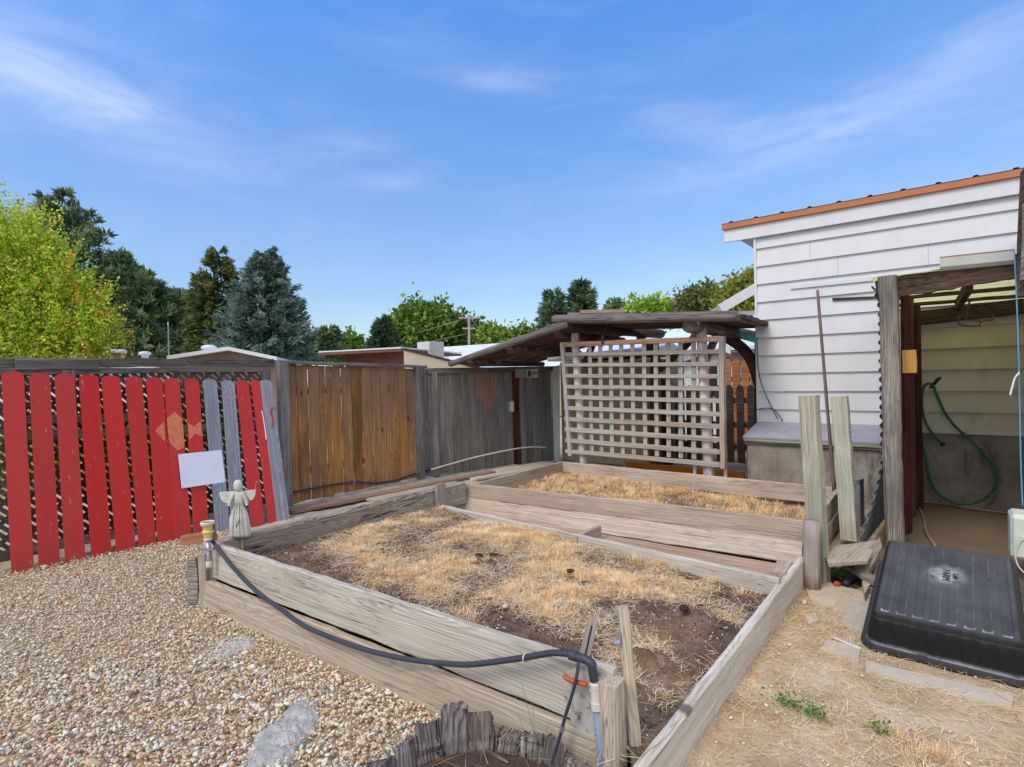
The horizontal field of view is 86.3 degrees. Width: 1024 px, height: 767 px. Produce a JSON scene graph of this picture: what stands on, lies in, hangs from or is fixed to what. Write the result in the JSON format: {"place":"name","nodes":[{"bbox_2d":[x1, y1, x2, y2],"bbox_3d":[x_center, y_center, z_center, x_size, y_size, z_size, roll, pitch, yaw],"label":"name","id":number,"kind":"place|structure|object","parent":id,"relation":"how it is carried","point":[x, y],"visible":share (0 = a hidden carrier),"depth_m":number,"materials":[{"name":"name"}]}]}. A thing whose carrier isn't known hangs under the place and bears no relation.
{"place":"outdoors","nodes":[
{"label":"outdoors","id":0,"kind":"place"},
{"bbox_2d":[0,655,495,766],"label":"gravel","id":1,"kind":"structure","parent":0,"point":[28,740],"depth_m":2.54,"materials":[{"name":"gravel"}]},
{"bbox_2d":[191,458,624,537],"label":"path","id":2,"kind":"structure","parent":0,"point":[326,510],"depth_m":7.29,"materials":[{"name":"concrete"}]},
{"bbox_2d":[0,357,273,562],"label":"lattice fence","id":3,"kind":"object","parent":2,"relation":"on","point":[74,367],"visible":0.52,"depth_m":5.42,"materials":[{"name":"grey wood"}]},
{"bbox_2d":[275,360,429,506],"bbox_3d":[-2.056,0.579,7.586,0.160,1.798,2.453,-1,1,39],"label":"board fence","id":4,"kind":"object","parent":2,"relation":"on","point":[325,393],"visible":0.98,"depth_m":7.39,"materials":[{"name":"brown wood"}]},
{"bbox_2d":[290,469,430,493],"bbox_3d":[-1.994,1.352,7.581,0.052,0.165,2.308,-1,1,40],"label":"irrigation pipe","id":5,"kind":"object","parent":4,"relation":"attached to","point":[349,482],"visible":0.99,"depth_m":7.39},
{"bbox_2d":[289,470,495,514],"bbox_3d":[-1.432,1.427,7.397,3.153,0.045,0.151,-3,1,-44],"label":"loose plank","id":6,"kind":"object","parent":2,"relation":"on","point":[305,508],"visible":0.93,"depth_m":7.02,"materials":[{"name":"brown wood"}]},
{"bbox_2d":[366,481,457,502],"bbox_3d":[-1.288,1.442,7.344,0.206,0.033,1.418,-1,1,43],"label":"path board","id":7,"kind":"object","parent":2,"relation":"on","point":[386,496],"visible":0.59,"depth_m":7.13,"materials":[{"name":"beige wood"}]},
{"bbox_2d":[427,366,553,476],"bbox_3d":[-0.274,0.565,9.037,2.360,1.679,0.064,-2,1,-32],"label":"board fence","id":8,"kind":"object","parent":2,"relation":"on","point":[480,419],"visible":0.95,"depth_m":8.96,"materials":[{"name":"grey wood"}]},
{"bbox_2d":[431,446,546,469],"bbox_3d":[-0.322,1.192,8.912,2.167,0.201,0.026,-2,1,-32],"label":"white pipe","id":9,"kind":"object","parent":8,"relation":"attached to","point":[488,454],"visible":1,"depth_m":8.85,"materials":[{"name":"plastic"}]},
{"bbox_2d":[460,461,552,480],"bbox_3d":[0.000,1.383,8.711,1.771,0.033,0.428,-2,1,-42],"label":"path board","id":10,"kind":"object","parent":2,"relation":"on","point":[500,472],"visible":0.6,"depth_m":8.64,"materials":[{"name":"grey wood"}]},
{"bbox_2d":[0,382,1023,766],"bbox_3d":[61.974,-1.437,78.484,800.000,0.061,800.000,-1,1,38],"label":"ground","id":11,"kind":"structure","parent":0,"point":[730,734],"depth_m":2.45,"materials":[{"name":"soil"}]},
{"bbox_2d":[21,189,74,262],"bbox_3d":[-18.291,-2.977,21.546,2.463,9.314,2.683,-1,1,38],"label":"pine tree","id":12,"kind":"object","parent":11,"relation":"on","point":[38,195],"visible":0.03,"depth_m":21.26,"materials":[{"name":"green plant"}]},
{"bbox_2d":[0,178,134,412],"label":"maple tree","id":13,"kind":"object","parent":11,"relation":"on","point":[47,311],"visible":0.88,"depth_m":11.21,"materials":[{"name":"green plant"}]},
{"bbox_2d":[15,186,137,338],"bbox_3d":[-18.000,-3.180,22.031,5.481,9.689,5.854,-1,1,38],"label":"pine tree","id":14,"kind":"object","parent":11,"relation":"on","point":[82,226],"visible":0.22,"depth_m":21.75,"materials":[{"name":"green plant"}]},
{"bbox_2d":[0,349,167,438],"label":"mobile home","id":15,"kind":"object","parent":11,"relation":"on","point":[144,354],"visible":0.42,"depth_m":15.20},
{"bbox_2d":[0,374,243,497],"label":"shrub","id":16,"kind":"object","parent":11,"relation":"on","point":[56,462],"visible":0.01,"depth_m":8.23,"materials":[{"name":"green plant"}]},
{"bbox_2d":[80,248,179,358],"bbox_3d":[-17.216,-2.205,23.995,4.826,7.631,5.156,-1,1,38],"label":"pine tree","id":17,"kind":"object","parent":11,"relation":"on","point":[129,261],"visible":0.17,"depth_m":23.47,"materials":[{"name":"green plant"}]},
{"bbox_2d":[1,371,289,575],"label":"red picket fence","id":18,"kind":"object","parent":11,"relation":"on","point":[174,520],"visible":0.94,"depth_m":5.18,"materials":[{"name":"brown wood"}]},
{"bbox_2d":[178,450,224,487],"bbox_3d":[-3.199,0.878,5.642,0.100,0.343,0.431,-1,1,38],"label":"sign","id":19,"kind":"object","parent":18,"relation":"attached to","point":[201,468],"visible":1,"depth_m":5.63,"materials":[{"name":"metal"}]},
{"bbox_2d":[104,268,189,358],"bbox_3d":[-15.348,-1.669,22.949,3.792,6.493,3.315,-1,1,38],"label":"pine tree","id":20,"kind":"object","parent":11,"relation":"on","point":[145,291],"visible":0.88,"depth_m":22.40,"materials":[{"name":"green plant"}]},
{"bbox_2d":[139,286,210,357],"bbox_3d":[-15.328,-1.442,24.466,3.947,5.986,4.221,-1,1,38],"label":"pine tree","id":21,"kind":"object","parent":11,"relation":"on","point":[179,301],"visible":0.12,"depth_m":23.81,"materials":[{"name":"green plant"}]},
{"bbox_2d":[176,245,240,353],"bbox_3d":[-11.305,-1.944,21.007,2.854,6.888,2.886,-2,1,-8],"label":"fir tree","id":22,"kind":"object","parent":11,"relation":"on","point":[205,291],"visible":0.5,"depth_m":20.37,"materials":[{"name":"green plant"}]},
{"bbox_2d":[0,533,429,766],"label":"gravel base","id":23,"kind":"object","parent":11,"relation":"on","point":[133,760],"visible":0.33,"depth_m":2.77,"materials":[{"name":"gravel"}]},
{"bbox_2d":[0,524,309,667],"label":"gravel","id":24,"kind":"structure","parent":23,"relation":"on","point":[101,567],"depth_m":3.68,"materials":[{"name":"gravel"}]},
{"bbox_2d":[180,531,217,544],"bbox_3d":[-2.465,1.218,4.300,0.311,0.078,0.062,-10,-2,19],"label":"wood block","id":25,"kind":"object","parent":24,"relation":"on","point":[193,538],"depth_m":4.28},
{"bbox_2d":[203,634,256,663],"bbox_3d":[-1.633,1.536,3.178,0.242,0.062,0.310,-1,1,38],"label":"concrete lump","id":26,"kind":"object","parent":23,"relation":"on","point":[229,646],"visible":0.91,"depth_m":3.15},
{"bbox_2d":[241,695,321,766],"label":"concrete lump","id":27,"kind":"object","parent":23,"relation":"on","point":[293,723],"visible":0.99,"depth_m":2.33,"materials":[{"name":"concrete"}]},
{"bbox_2d":[365,700,588,766],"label":"barrel planter","id":28,"kind":"object","parent":23,"relation":"on","point":[456,729],"visible":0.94,"depth_m":2.11,"materials":[{"name":"grey wood"}]},
{"bbox_2d":[493,682,548,758],"bbox_3d":[0.028,1.250,2.030,0.216,0.282,0.026,-2,1,2],"label":"weed stalk","id":29,"kind":"object","parent":28,"relation":"on","point":[533,733],"visible":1,"depth_m":2.03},
{"bbox_2d":[167,345,300,443],"bbox_3d":[-8.403,0.195,18.013,2.622,2.556,10.071,-2,1,-16],"label":"mobile home","id":30,"kind":"object","parent":11,"relation":"on","point":[210,352],"visible":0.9,"depth_m":13.74,"materials":[{"name":"metal"}]},
{"bbox_2d":[202,250,324,365],"bbox_3d":[-8.961,-1.674,19.546,4.260,6.273,4.003,-1,1,38],"label":"spruce tree","id":31,"kind":"object","parent":11,"relation":"on","point":[242,304],"visible":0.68,"depth_m":18.84,"materials":[{"name":"green plant"}]},
{"bbox_2d":[238,245,320,355],"bbox_3d":[-8.651,-1.790,19.767,3.161,6.479,3.413,-1,1,38],"label":"spruce tree","id":32,"kind":"object","parent":11,"relation":"on","point":[281,282],"visible":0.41,"depth_m":19.37,"materials":[{"name":"green plant"}]},
{"bbox_2d":[312,324,350,361],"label":"fir tree","id":33,"kind":"object","parent":11,"relation":"on","point":[332,337],"visible":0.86,"depth_m":39.48,"materials":[{"name":"green plant"}]},
{"bbox_2d":[330,325,367,366],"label":"leafy tree","id":34,"kind":"object","parent":11,"relation":"on","point":[353,340],"visible":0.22,"depth_m":43.40,"materials":[{"name":"green plant"}]},
{"bbox_2d":[363,314,404,348],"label":"fir tree","id":35,"kind":"object","parent":11,"relation":"on","point":[384,332],"visible":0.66,"depth_m":39.40,"materials":[{"name":"green plant"}]},
{"bbox_2d":[318,341,469,431],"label":"flat roof house","id":36,"kind":"structure","parent":11,"relation":"on","point":[430,354],"depth_m":15.56,"materials":[{"name":"brown wood"}]},
{"bbox_2d":[383,281,459,347],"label":"leafy tree","id":37,"kind":"object","parent":11,"relation":"on","point":[411,318],"visible":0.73,"depth_m":44.92,"materials":[{"name":"green plant"}]},
{"bbox_2d":[340,343,587,415],"bbox_3d":[-1.825,-0.340,25.644,13.576,3.009,7.000,-1,1,38],"label":"mobile home","id":38,"kind":"object","parent":11,"relation":"on","point":[465,350],"visible":0.04,"depth_m":24.49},
{"bbox_2d":[444,303,485,346],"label":"leafy tree","id":39,"kind":"object","parent":11,"relation":"on","point":[461,340],"visible":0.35,"depth_m":47.05,"materials":[{"name":"green plant"}]},
{"bbox_2d":[470,318,513,344],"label":"leafy tree","id":40,"kind":"object","parent":11,"relation":"on","point":[496,333],"visible":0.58,"depth_m":45.39,"materials":[{"name":"green plant"}]},
{"bbox_2d":[187,482,803,766],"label":"raised bed","id":41,"kind":"object","parent":11,"relation":"on","point":[412,629],"visible":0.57,"depth_m":2.78,"materials":[{"name":"grey wood"}]},
{"bbox_2d":[200,520,214,568],"bbox_3d":[-2.057,1.092,3.701,0.093,0.315,0.090,-1,1,38],"label":"rain gauge","id":42,"kind":"object","parent":41,"relation":"attached to","point":[207,527],"visible":1,"depth_m":3.69,"materials":[{"name":"white plastic"}]},
{"bbox_2d":[219,480,256,549],"bbox_3d":[-2.012,1.023,4.014,0.278,0.628,0.069,-2,1,0],"label":"garden angel","id":43,"kind":"object","parent":41,"relation":"on","point":[239,524],"visible":0.99,"depth_m":4.00,"materials":[{"name":"paint"}]},
{"bbox_2d":[211,539,597,681],"bbox_3d":[-0.889,1.179,2.852,2.960,0.324,0.093,-1,1,36],"label":"water hose","id":44,"kind":"object","parent":41,"relation":"attached to","point":[578,656],"visible":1,"depth_m":2.44,"materials":[{"name":"black plastic"}]},
{"bbox_2d":[551,662,579,763],"bbox_3d":[0.186,1.268,2.034,0.144,0.468,0.027,-1,1,12],"label":"drip tube","id":45,"kind":"object","parent":44,"relation":"hanging from","point":[562,728],"visible":1,"depth_m":2.03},
{"bbox_2d":[257,506,767,758],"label":"bed soil","id":46,"kind":"structure","parent":41,"relation":"in","point":[648,660],"depth_m":3.14,"materials":[{"name":"soil"}]},
{"bbox_2d":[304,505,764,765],"bbox_3d":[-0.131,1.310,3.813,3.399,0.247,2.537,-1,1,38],"label":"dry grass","id":47,"kind":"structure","parent":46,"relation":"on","point":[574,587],"depth_m":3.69,"materials":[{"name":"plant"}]},
{"bbox_2d":[613,605,640,766],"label":"wooden stake","id":48,"kind":"object","parent":46,"relation":"in","point":[623,641],"visible":0.88,"depth_m":2.05,"materials":[{"name":"beige wood"}]},
{"bbox_2d":[563,666,594,735],"bbox_3d":[0.266,1.211,2.055,0.165,0.305,0.003,-1,1,36],"label":"rusty plate","id":49,"kind":"object","parent":41,"relation":"attached to","point":[580,714],"visible":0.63,"depth_m":2.06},
{"bbox_2d":[568,616,596,712],"bbox_3d":[0.281,1.108,2.161,0.042,0.360,0.022,15,-22,7],"label":"split stake","id":50,"kind":"object","parent":41,"relation":"on","point":[588,639],"visible":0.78,"depth_m":2.19,"materials":[{"name":"grey wood"}]},
{"bbox_2d":[562,673,603,766],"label":"standpipe","id":51,"kind":"object","parent":41,"relation":"attached to","point":[594,701],"visible":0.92,"depth_m":1.98,"materials":[{"name":"white plastic"}]},
{"bbox_2d":[506,317,536,337],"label":"leafy tree","id":52,"kind":"object","parent":11,"relation":"on","point":[520,330],"visible":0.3,"depth_m":49.63,"materials":[{"name":"green plant"}]},
{"bbox_2d":[533,285,570,330],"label":"fir tree","id":53,"kind":"object","parent":11,"relation":"on","point":[547,310],"visible":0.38,"depth_m":33.55,"materials":[{"name":"green plant"}]},
{"bbox_2d":[550,365,559,460],"bbox_3d":[0.703,0.552,9.672,0.395,1.733,0.049,-1,1,38],"label":"metal sheet","id":54,"kind":"object","parent":11,"relation":"on","point":[555,387],"visible":0.41,"depth_m":9.63,"materials":[{"name":"metal"}]},
{"bbox_2d":[564,275,599,314],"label":"fir tree","id":55,"kind":"object","parent":11,"relation":"on","point":[581,295],"visible":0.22,"depth_m":33.48,"materials":[{"name":"green plant"}]},
{"bbox_2d":[448,311,768,475],"bbox_3d":[1.585,0.229,8.295,4.433,2.382,2.848,-1,1,38],"label":"log arbour","id":56,"kind":"object","parent":11,"relation":"on","point":[535,347],"visible":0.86,"depth_m":7.50,"materials":[{"name":"brown wood"}]},
{"bbox_2d":[580,309,625,313],"bbox_3d":[1.294,-1.019,7.798,0.651,0.034,0.126,-3,32,-12],"label":"roof scrap","id":57,"kind":"object","parent":56,"relation":"on","point":[610,311],"visible":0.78,"depth_m":7.77,"materials":[{"name":"brown wood"}]},
{"bbox_2d":[560,336,726,468],"bbox_3d":[1.577,0.203,6.947,2.229,1.580,0.094,-1,1,38],"label":"trellis","id":58,"kind":"object","parent":56,"relation":"attached to","point":[680,424],"visible":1,"depth_m":6.83,"materials":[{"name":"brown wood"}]},
{"bbox_2d":[602,296,632,309],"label":"leafy tree","id":59,"kind":"object","parent":11,"relation":"on","point":[616,303],"visible":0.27,"depth_m":39.67,"materials":[{"name":"green plant"}]},
{"bbox_2d":[547,343,690,465],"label":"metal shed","id":60,"kind":"structure","parent":11,"relation":"on","point":[617,438],"depth_m":9.18,"materials":[{"name":"metal"}]},
{"bbox_2d":[620,290,678,337],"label":"leafy tree","id":61,"kind":"object","parent":11,"relation":"on","point":[650,304],"visible":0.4,"depth_m":37.35,"materials":[{"name":"green plant"}]},
{"bbox_2d":[462,462,838,574],"bbox_3d":[1.264,1.194,5.531,3.345,0.433,2.216,-1,1,38],"label":"raised bed","id":62,"kind":"object","parent":11,"relation":"on","point":[734,533],"visible":0.67,"depth_m":4.84,"materials":[{"name":"brown wood"}]},
{"bbox_2d":[499,471,804,539],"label":"dry grass","id":63,"kind":"structure","parent":62,"relation":"in","point":[627,489],"depth_m":6.00,"materials":[{"name":"plant"}]},
{"bbox_2d":[816,290,835,490],"bbox_3d":[3.054,0.060,5.316,0.035,1.964,0.032,-5,-4,38],"label":"garden stick","id":64,"kind":"object","parent":62,"relation":"on","point":[826,400],"visible":0.97,"depth_m":5.30,"materials":[{"name":"brown wood"}]},
{"bbox_2d":[661,378,672,464],"bbox_3d":[2.543,0.605,8.977,0.167,1.450,0.043,-1,1,38],"label":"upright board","id":65,"kind":"object","parent":11,"relation":"on","point":[663,404],"visible":0.46,"depth_m":8.98,"materials":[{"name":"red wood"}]},
{"bbox_2d":[585,335,753,360],"bbox_3d":[6.509,-0.369,19.702,8.661,2.819,5.000,-1,1,38],"label":"mobile home","id":66,"kind":"object","parent":11,"relation":"on","point":[748,343],"depth_m":17.61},
{"bbox_2d":[675,385,684,458],"bbox_3d":[2.810,0.669,9.152,0.146,1.300,0.043,-1,1,38],"label":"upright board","id":67,"kind":"object","parent":11,"relation":"on","point":[676,420],"visible":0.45,"depth_m":9.16,"materials":[{"name":"brown wood"}]},
{"bbox_2d":[626,462,744,478],"bbox_3d":[2.259,1.221,7.275,1.600,0.230,0.040,-1,1,38],"label":"base board","id":68,"kind":"object","parent":11,"relation":"on","point":[717,472],"visible":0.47,"depth_m":7.28,"materials":[{"name":"orange wood"}]},
{"bbox_2d":[668,276,720,333],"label":"leafy tree","id":69,"kind":"object","parent":11,"relation":"on","point":[697,297],"visible":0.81,"depth_m":29.52,"materials":[{"name":"green plant"}]},
{"bbox_2d":[684,352,750,434],"bbox_3d":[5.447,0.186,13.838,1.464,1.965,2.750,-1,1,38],"label":"house","id":70,"kind":"structure","parent":11,"relation":"on","point":[715,369],"depth_m":12.85,"materials":[{"name":"white wood"}]},
{"bbox_2d":[709,366,716,395],"bbox_3d":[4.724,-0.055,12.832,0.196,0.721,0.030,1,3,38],"label":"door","id":71,"kind":"structure","parent":70,"relation":"in","point":[712,369],"depth_m":12.81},
{"bbox_2d":[684,385,753,462],"bbox_3d":[3.621,0.662,9.051,1.791,1.275,0.088,-1,1,38],"label":"picket fence","id":72,"kind":"object","parent":11,"relation":"on","point":[740,424],"visible":0.34,"depth_m":9.00,"materials":[{"name":"brown wood"}]},
{"bbox_2d":[709,264,754,315],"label":"leafy tree","id":73,"kind":"object","parent":11,"relation":"on","point":[743,280],"visible":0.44,"depth_m":23.61,"materials":[{"name":"green plant"}]},
{"bbox_2d":[710,284,754,353],"bbox_3d":[5.817,-0.825,14.076,1.793,3.958,2.183,-2,1,-1],"label":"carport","id":74,"kind":"object","parent":11,"relation":"on","point":[736,299],"visible":0.29,"depth_m":12.96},
{"bbox_2d":[726,359,753,452],"bbox_3d":[4.449,0.404,9.780,1.260,1.720,0.072,-1,1,38],"label":"picket fence","id":75,"kind":"object","parent":11,"relation":"on","point":[736,379],"visible":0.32,"depth_m":9.98,"materials":[{"name":"orange wood"}]},
{"bbox_2d":[749,684,814,715],"bbox_3d":[1.238,1.433,2.503,0.280,0.082,0.175,-1,1,38],"label":"weed","id":76,"kind":"object","parent":11,"relation":"on","point":[788,701],"visible":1,"depth_m":2.49,"materials":[{"name":"green plant"}]},
{"bbox_2d":[743,421,882,509],"bbox_3d":[3.542,0.966,6.283,1.530,0.965,0.568,-1,1,38],"label":"cellar hatch","id":77,"kind":"object","parent":11,"relation":"on","point":[774,453],"visible":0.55,"depth_m":6.26,"materials":[{"name":"concrete"}]},
{"bbox_2d":[798,395,830,584],"bbox_3d":[2.172,0.756,3.922,0.090,1.340,0.122,-3,-1,-38],"label":"wooden post","id":78,"kind":"object","parent":11,"relation":"on","point":[812,458],"visible":0.84,"depth_m":3.88,"materials":[{"name":"grey wood"}]},
{"bbox_2d":[792,694,837,726],"bbox_3d":[1.338,1.438,2.421,0.185,0.070,0.207,-2,1,2],"label":"weed","id":79,"kind":"object","parent":11,"relation":"on","point":[816,709],"visible":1,"depth_m":2.41,"materials":[{"name":"green plant"}]},
{"bbox_2d":[805,582,850,613],"bbox_3d":[2.114,1.448,3.667,0.280,0.050,0.543,-1,1,5],"label":"paver","id":80,"kind":"object","parent":11,"relation":"on","point":[824,591],"visible":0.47,"depth_m":3.63,"materials":[{"name":"concrete"}]},
{"bbox_2d":[803,519,820,589],"bbox_3d":[2.088,1.192,3.802,0.114,0.475,0.114,0,2,38],"label":"wooden post","id":81,"kind":"object","parent":80,"relation":"on","point":[812,551],"visible":0.98,"depth_m":3.76,"materials":[{"name":"grey wood"}]},
{"bbox_2d":[827,582,870,597],"bbox_3d":[2.303,1.434,3.734,0.060,0.050,0.348,-2,1,-37],"label":"paver","id":82,"kind":"object","parent":80,"relation":"on","point":[847,590],"visible":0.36,"depth_m":3.73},
{"bbox_2d":[819,640,859,663],"bbox_3d":[1.781,1.465,2.964,0.183,0.050,0.169,-1,1,37],"label":"paver","id":83,"kind":"object","parent":11,"relation":"on","point":[840,649],"visible":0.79,"depth_m":2.95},
{"bbox_2d":[830,396,858,541],"bbox_3d":[2.902,0.733,4.767,0.054,1.243,0.144,4,-7,-35],"label":"wooden post","id":84,"kind":"object","parent":11,"relation":"on","point":[844,470],"visible":0.98,"depth_m":4.75,"materials":[{"name":"grey wood"}]},
{"bbox_2d":[831,566,861,588],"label":"damp soil","id":85,"kind":"structure","parent":11,"relation":"on","point":[853,583],"depth_m":3.96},
{"bbox_2d":[830,566,847,586],"bbox_3d":[2.305,1.361,3.927,0.182,0.124,0.297,-1,1,38],"label":"weed","id":86,"kind":"object","parent":85,"relation":"on","point":[833,570],"visible":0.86,"depth_m":3.95,"materials":[{"name":"green plant"}]},
{"bbox_2d":[842,574,861,586],"bbox_3d":[2.404,1.390,3.862,0.224,0.044,0.108,-2,1,-17],"label":"black pipe","id":87,"kind":"object","parent":85,"relation":"on","point":[847,581],"visible":0.72,"depth_m":3.85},
{"bbox_2d":[830,475,864,526],"bbox_3d":[3.294,1.146,5.368,0.120,0.450,0.260,-2,1,-40],"label":"splash block","id":88,"kind":"object","parent":11,"relation":"on","point":[859,484],"depth_m":5.25,"materials":[{"name":"concrete"}]},
{"bbox_2d":[681,585,1023,766],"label":"dry grass","id":89,"kind":"structure","parent":11,"relation":"on","point":[937,749],"depth_m":2.36,"materials":[{"name":"plant"}]},
{"bbox_2d":[684,581,1023,766],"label":"dirt pebbles","id":90,"kind":"object","parent":11,"relation":"on","point":[833,732],"visible":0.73,"depth_m":2.43,"materials":[{"name":"gravel"}]},
{"bbox_2d":[840,593,869,632],"bbox_3d":[2.178,1.448,3.436,0.130,0.050,0.633,-1,1,38],"label":"paver","id":91,"kind":"object","parent":11,"relation":"on","point":[849,617],"visible":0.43,"depth_m":3.38,"materials":[{"name":"concrete"}]},
{"bbox_2d":[862,580,869,599],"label":"scrap board","id":92,"kind":"object","parent":11,"relation":"on","point":[866,588],"visible":0.93,"depth_m":3.64,"materials":[{"name":"beige wood"}]},
{"bbox_2d":[843,565,874,585],"bbox_3d":[2.454,1.335,3.819,0.077,0.030,0.356,-2,1,1],"label":"scrap board","id":93,"kind":"object","parent":92,"relation":"on","point":[869,578],"visible":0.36,"depth_m":3.78,"materials":[{"name":"brown wood"}]},
{"bbox_2d":[853,537,881,573],"bbox_3d":[2.604,1.255,3.937,0.456,0.040,0.125,-23,19,-28],"label":"scrap board","id":94,"kind":"object","parent":93,"relation":"on","point":[876,546],"visible":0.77,"depth_m":3.89,"materials":[{"name":"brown wood"}]},
{"bbox_2d":[826,540,875,566],"bbox_3d":[2.488,1.227,3.976,0.813,0.022,0.248,-3,1,-45],"label":"scrap board","id":95,"kind":"object","parent":94,"relation":"on","point":[859,553],"visible":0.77,"depth_m":3.89,"materials":[{"name":"beige wood"}]},
{"bbox_2d":[722,167,1023,510],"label":"building","id":96,"kind":"structure","parent":11,"relation":"on","point":[838,255],"depth_m":5.99,"materials":[{"name":"white"}]},
{"bbox_2d":[862,716,895,733],"bbox_3d":[1.554,1.440,2.311,0.133,0.057,0.113,-2,1,-24],"label":"weed","id":97,"kind":"object","parent":11,"relation":"on","point":[878,730],"visible":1,"depth_m":2.29,"materials":[{"name":"green plant"}]},
{"bbox_2d":[866,661,1013,710],"bbox_3d":[2.037,1.463,2.619,0.573,0.050,0.140,-1,1,34],"label":"paver","id":98,"kind":"object","parent":11,"relation":"on","point":[912,678],"visible":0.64,"depth_m":2.61,"materials":[{"name":"concrete"}]},
{"bbox_2d":[861,540,1023,688],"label":"plastic tub","id":99,"kind":"object","parent":11,"relation":"on","point":[956,610],"visible":1,"depth_m":2.92,"materials":[{"name":"plastic"}]},
{"bbox_2d":[873,503,1023,585],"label":"floor slab","id":100,"kind":"structure","parent":11,"relation":"on","point":[957,528],"depth_m":4.91,"materials":[{"name":"concrete"}]},
{"bbox_2d":[858,254,1023,545],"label":"lean to","id":101,"kind":"object","parent":100,"relation":"on","point":[896,502],"visible":0.99,"depth_m":4.52,"materials":[{"name":"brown wood"}]},
{"bbox_2d":[922,377,997,504],"bbox_3d":[4.598,0.595,5.634,0.614,1.336,0.151,-1,1,38],"label":"garden hose","id":102,"kind":"object","parent":101,"relation":"attached to","point":[932,385],"visible":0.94,"depth_m":5.71,"materials":[{"name":"green rubber"}]},
{"bbox_2d":[940,249,1014,270],"bbox_3d":[3.495,-0.923,4.116,0.430,0.117,0.077,-1,1,38],"label":"gutter piece","id":103,"kind":"object","parent":101,"relation":"on","point":[979,260],"visible":0.81,"depth_m":4.09,"materials":[{"name":"metal"}]},
{"bbox_2d":[918,501,1007,546],"bbox_3d":[4.219,1.306,5.024,0.829,0.024,1.761,-1,1,38],"label":"floor cord","id":104,"kind":"object","parent":100,"relation":"on","point":[925,526],"visible":0.75,"depth_m":5.49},
{"bbox_2d":[1016,169,1023,296],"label":"house corner","id":105,"kind":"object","parent":11,"relation":"on","point":[1020,262],"visible":1,"depth_m":3.79,"materials":[{"name":"metal"}]},
{"bbox_2d":[1008,508,1023,572],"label":"meter box","id":106,"kind":"object","parent":105,"relation":"attached to","point":[1016,533],"visible":1,"depth_m":3.69,"materials":[{"name":"white plastic"}]},
{"bbox_2d":[1013,250,1022,506],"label":"blue line","id":107,"kind":"object","parent":105,"relation":"hanging from","point":[1018,378],"visible":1,"depth_m":3.82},
{"bbox_2d":[0,0,1023,381],"label":"sky","id":108,"kind":"structure","parent":0,"point":[490,155],"materials":[{"name":"blue"}]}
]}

